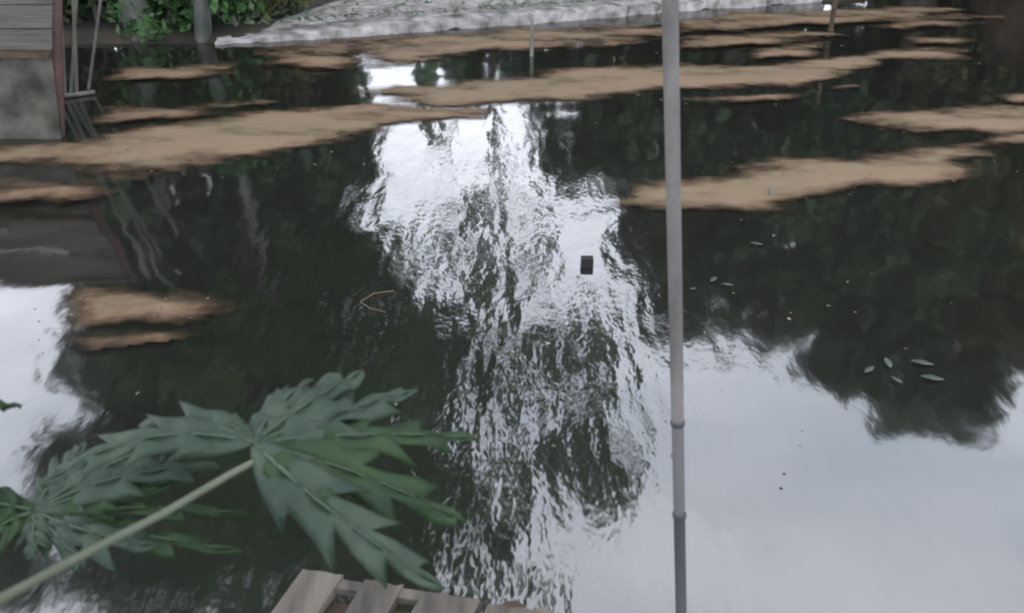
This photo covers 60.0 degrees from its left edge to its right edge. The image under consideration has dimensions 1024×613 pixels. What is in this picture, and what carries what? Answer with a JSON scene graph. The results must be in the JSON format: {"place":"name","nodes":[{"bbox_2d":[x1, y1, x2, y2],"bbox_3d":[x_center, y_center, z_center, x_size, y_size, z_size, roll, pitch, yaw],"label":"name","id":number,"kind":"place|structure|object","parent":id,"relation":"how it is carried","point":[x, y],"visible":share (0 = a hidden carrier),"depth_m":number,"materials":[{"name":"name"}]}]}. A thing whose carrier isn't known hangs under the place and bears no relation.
{"place":"outdoors","nodes":[
{"label":"outdoors","id":0,"kind":"place"},
{"bbox_2d":[0,399,21,411],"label":"papaya leaf","id":1,"kind":"object","parent":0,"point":[4,406],"visible":1,"depth_m":1.14,"materials":[{"name":"green plant"}]},
{"bbox_2d":[0,441,249,570],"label":"papaya leaf","id":2,"kind":"object","parent":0,"point":[69,516],"visible":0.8,"depth_m":1.23,"materials":[{"name":"green plant"}]},
{"bbox_2d":[0,369,479,605],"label":"papaya leaf","id":3,"kind":"object","parent":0,"point":[311,453],"visible":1,"depth_m":1.18,"materials":[{"name":"green plant"}]},
{"bbox_2d":[0,0,839,44],"bbox_3d":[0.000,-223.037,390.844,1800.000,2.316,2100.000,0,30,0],"label":"ground","id":4,"kind":"structure","parent":0,"point":[106,34],"depth_m":9.26,"materials":[{"name":"soil"}]},
{"bbox_2d":[62,0,117,24],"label":"bush","id":5,"kind":"object","parent":4,"relation":"on","point":[91,3],"visible":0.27,"depth_m":9.42,"materials":[{"name":"green plant"}]},
{"bbox_2d":[64,0,166,40],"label":"bush","id":6,"kind":"object","parent":4,"relation":"on","point":[129,10],"visible":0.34,"depth_m":9.07,"materials":[{"name":"green plant"}]},
{"bbox_2d":[106,0,220,42],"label":"bush","id":7,"kind":"object","parent":4,"relation":"on","point":[179,18],"visible":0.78,"depth_m":9.08,"materials":[{"name":"green plant"}]},
{"bbox_2d":[193,0,211,42],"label":"broadleaf tree","id":8,"kind":"object","parent":4,"relation":"on","point":[202,24],"visible":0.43,"depth_m":9.02,"materials":[{"name":"grey plant"}]},
{"bbox_2d":[182,0,264,25],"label":"bush","id":9,"kind":"object","parent":4,"relation":"on","point":[237,7],"visible":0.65,"depth_m":9.28,"materials":[{"name":"green plant"}]},
{"bbox_2d":[224,0,315,23],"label":"bush","id":10,"kind":"object","parent":4,"relation":"on","point":[271,6],"visible":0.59,"depth_m":9.62,"materials":[{"name":"green plant"}]},
{"bbox_2d":[215,0,821,44],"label":"embankment","id":11,"kind":"structure","parent":4,"relation":"on","point":[331,27],"depth_m":9.75,"materials":[{"name":"stone"}]},
{"bbox_2d":[227,0,604,25],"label":"leaf litter","id":12,"kind":"object","parent":11,"relation":"on","point":[306,17],"visible":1,"depth_m":9.50,"materials":[{"name":"grey plant"}]},
{"bbox_2d":[0,0,1023,612],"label":"water","id":13,"kind":"structure","parent":0,"point":[886,494],"depth_m":4.25,"materials":[{"name":"black liquid"}]},
{"bbox_2d":[0,0,61,138],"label":"waterside wall","id":14,"kind":"structure","parent":13,"relation":"in","point":[28,104],"depth_m":6.30,"materials":[{"name":"concrete"}]},
{"bbox_2d":[50,0,64,136],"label":"wooden post","id":15,"kind":"object","parent":14,"relation":"attached to","point":[58,60],"visible":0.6,"depth_m":6.27,"materials":[{"name":"brown wood"}]},
{"bbox_2d":[63,29,66,92],"bbox_3d":[-3.669,-2.260,7.216,0.531,2.506,0.035,0,30,0],"label":"bamboo stake","id":16,"kind":"object","parent":13,"relation":"in","point":[65,88],"visible":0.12,"depth_m":7.38,"materials":[{"name":"wood"}]},
{"bbox_2d":[69,0,77,92],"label":"bamboo stake","id":17,"kind":"object","parent":13,"relation":"in","point":[73,46],"visible":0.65,"depth_m":7.23,"materials":[{"name":"wood"}]},
{"bbox_2d":[72,0,78,91],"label":"bamboo stake","id":18,"kind":"object","parent":13,"relation":"in","point":[75,67],"visible":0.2,"depth_m":7.39,"materials":[{"name":"wood"}]},
{"bbox_2d":[0,166,155,200],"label":"floating scum","id":19,"kind":"object","parent":13,"relation":"on","point":[40,189],"visible":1,"depth_m":5.58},
{"bbox_2d":[64,90,94,97],"bbox_3d":[-3.669,-1.778,7.439,0.317,0.040,0.040,-14,33,-23],"label":"bamboo rail","id":20,"kind":"object","parent":13,"relation":"on","point":[78,94],"visible":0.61,"depth_m":7.44,"materials":[{"name":"grey wood"}]},
{"bbox_2d":[87,0,101,88],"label":"bamboo stake","id":21,"kind":"object","parent":13,"relation":"in","point":[94,44],"visible":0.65,"depth_m":7.47,"materials":[{"name":"brown wood"}]},
{"bbox_2d":[80,332,176,348],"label":"floating scum","id":22,"kind":"object","parent":13,"relation":"on","point":[95,343],"visible":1,"depth_m":4.10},
{"bbox_2d":[69,288,216,326],"bbox_3d":[-1.741,-0.015,4.389,1.120,0.007,0.612,0,30,0],"label":"floating scum","id":23,"kind":"object","parent":13,"relation":"on","point":[95,306],"visible":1,"depth_m":4.36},
{"bbox_2d":[107,64,232,79],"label":"floating scum","id":24,"kind":"object","parent":13,"relation":"on","point":[194,71],"visible":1,"depth_m":8.03,"materials":[{"name":"beige"}]},
{"bbox_2d":[94,100,273,121],"bbox_3d":[-2.634,-1.550,7.037,1.584,0.006,0.619,-6,31,-10],"label":"floating scum","id":25,"kind":"object","parent":13,"relation":"on","point":[122,114],"visible":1,"depth_m":7.00,"materials":[{"name":"beige"}]},
{"bbox_2d":[0,103,490,171],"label":"floating scum","id":26,"kind":"object","parent":13,"relation":"on","point":[255,133],"visible":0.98,"depth_m":6.53,"materials":[{"name":"beige"}]},
{"bbox_2d":[255,42,366,68],"bbox_3d":[-1.913,-2.407,8.519,1.260,0.006,1.396,0,30,0],"label":"floating scum","id":27,"kind":"object","parent":13,"relation":"on","point":[319,56],"visible":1,"depth_m":8.54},
{"bbox_2d":[360,290,393,311],"bbox_3d":[-0.682,-0.025,4.434,0.163,0.015,0.229,0,30,0],"label":"floating twig","id":28,"kind":"object","parent":13,"relation":"on","point":[375,293],"visible":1,"depth_m":4.47,"materials":[{"name":"brown wood"}]},
{"bbox_2d":[271,569,553,612],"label":"slatted platform","id":29,"kind":"structure","parent":13,"relation":"in","point":[310,591],"depth_m":2.17,"materials":[{"name":"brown wood"}]},
{"bbox_2d":[330,24,680,65],"bbox_3d":[0.096,-2.726,9.091,3.944,0.009,1.638,-8,31,-14],"label":"floating scum","id":30,"kind":"object","parent":13,"relation":"on","point":[396,49],"visible":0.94,"depth_m":9.07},
{"bbox_2d":[26,30,1018,476],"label":"floating flecks","id":31,"kind":"object","parent":13,"relation":"on","point":[564,292],"visible":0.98,"depth_m":5.31,"materials":[{"name":"beige"}]},
{"bbox_2d":[530,20,533,56],"bbox_3d":[0.191,-2.278,8.705,0.037,1.040,0.037,12,32,19],"label":"pale stake","id":32,"kind":"object","parent":13,"relation":"in","point":[531,38],"visible":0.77,"depth_m":8.52,"materials":[{"name":"grey wood"}]},
{"bbox_2d":[581,255,593,266],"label":"dark block","id":33,"kind":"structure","parent":13,"relation":"on","point":[587,261],"depth_m":4.76,"materials":[{"name":"black"}]},
{"bbox_2d":[357,47,965,106],"bbox_3d":[1.669,-2.088,7.988,6.316,0.010,1.255,-7,31,-12],"label":"floating scum","id":34,"kind":"object","parent":13,"relation":"on","point":[569,84],"visible":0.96,"depth_m":7.83,"materials":[{"name":"beige"}]},
{"bbox_2d":[661,0,686,612],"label":"grey pole","id":35,"kind":"object","parent":13,"relation":"in","point":[670,42],"visible":1,"depth_m":1.70,"materials":[{"name":"grey metal"}]},
{"bbox_2d":[680,31,841,47],"bbox_3d":[2.517,-2.775,9.149,2.119,0.008,0.703,-8,31,-14],"label":"floating scum","id":36,"kind":"object","parent":13,"relation":"on","point":[753,38],"visible":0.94,"depth_m":9.11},
{"bbox_2d":[768,186,774,195],"bbox_3d":[1.629,-0.413,5.745,0.037,0.770,0.037,-12,32,-19],"label":"peg","id":37,"kind":"object","parent":13,"relation":"in","point":[771,190],"visible":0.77,"depth_m":5.55,"materials":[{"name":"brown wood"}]},
{"bbox_2d":[693,84,858,100],"bbox_3d":[2.182,-1.771,7.400,1.733,0.004,0.353,-6,31,-11],"label":"floating scum","id":38,"kind":"object","parent":13,"relation":"on","point":[761,97],"visible":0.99,"depth_m":7.32,"materials":[{"name":"beige"}]},
{"bbox_2d":[751,42,822,57],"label":"floating scum","id":39,"kind":"object","parent":13,"relation":"on","point":[799,50],"visible":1,"depth_m":8.65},
{"bbox_2d":[617,132,1023,209],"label":"floating scum","id":40,"kind":"object","parent":13,"relation":"on","point":[917,166],"visible":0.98,"depth_m":5.82,"materials":[{"name":"beige"}]},
{"bbox_2d":[679,6,963,30],"bbox_3d":[3.463,-3.276,10.017,3.878,0.009,1.018,-7,31,-12],"label":"floating scum","id":41,"kind":"object","parent":13,"relation":"on","point":[735,21],"visible":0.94,"depth_m":9.97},
{"bbox_2d":[828,0,837,30],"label":"wooden stake","id":42,"kind":"object","parent":13,"relation":"in","point":[832,16],"visible":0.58,"depth_m":9.45,"materials":[{"name":"brown wood"}]},
{"bbox_2d":[865,366,873,371],"bbox_3d":[1.570,0.276,3.896,0.028,0.004,0.072,26,39,37],"label":"floating leaf","id":43,"kind":"object","parent":13,"relation":"on","point":[869,369],"visible":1,"depth_m":3.90,"materials":[{"name":"green plant"}]},
{"bbox_2d":[884,357,891,367],"bbox_3d":[1.672,0.249,3.942,0.031,0.005,0.080,0,30,0],"label":"floating leaf","id":44,"kind":"object","parent":13,"relation":"on","point":[887,361],"visible":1,"depth_m":3.94,"materials":[{"name":"green plant"}]},
{"bbox_2d":[911,359,933,364],"bbox_3d":[1.824,0.248,3.942,0.096,0.006,0.036,7,31,12],"label":"floating leaf","id":45,"kind":"object","parent":13,"relation":"on","point":[919,361],"visible":1,"depth_m":3.94,"materials":[{"name":"green plant"}]},
{"bbox_2d":[921,375,944,379],"bbox_3d":[1.821,0.308,3.839,0.093,0.006,0.040,0,30,0],"label":"floating leaf","id":46,"kind":"object","parent":13,"relation":"on","point":[933,377],"visible":1,"depth_m":3.84,"materials":[{"name":"green plant"}]},
{"bbox_2d":[843,105,1023,133],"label":"floating scum","id":47,"kind":"object","parent":13,"relation":"on","point":[986,119],"visible":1,"depth_m":6.88,"materials":[{"name":"beige"}]},
{"bbox_2d":[909,37,967,42],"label":"floating scum","id":48,"kind":"object","parent":13,"relation":"on","point":[940,39],"visible":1,"depth_m":9.03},
{"bbox_2d":[885,14,1004,27],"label":"floating scum","id":49,"kind":"object","parent":13,"relation":"on","point":[905,23],"visible":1,"depth_m":9.79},
{"bbox_2d":[1003,94,1023,101],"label":"floating scum","id":50,"kind":"object","parent":13,"relation":"on","point":[1015,97],"visible":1,"depth_m":7.31,"materials":[{"name":"beige"}]}
]}

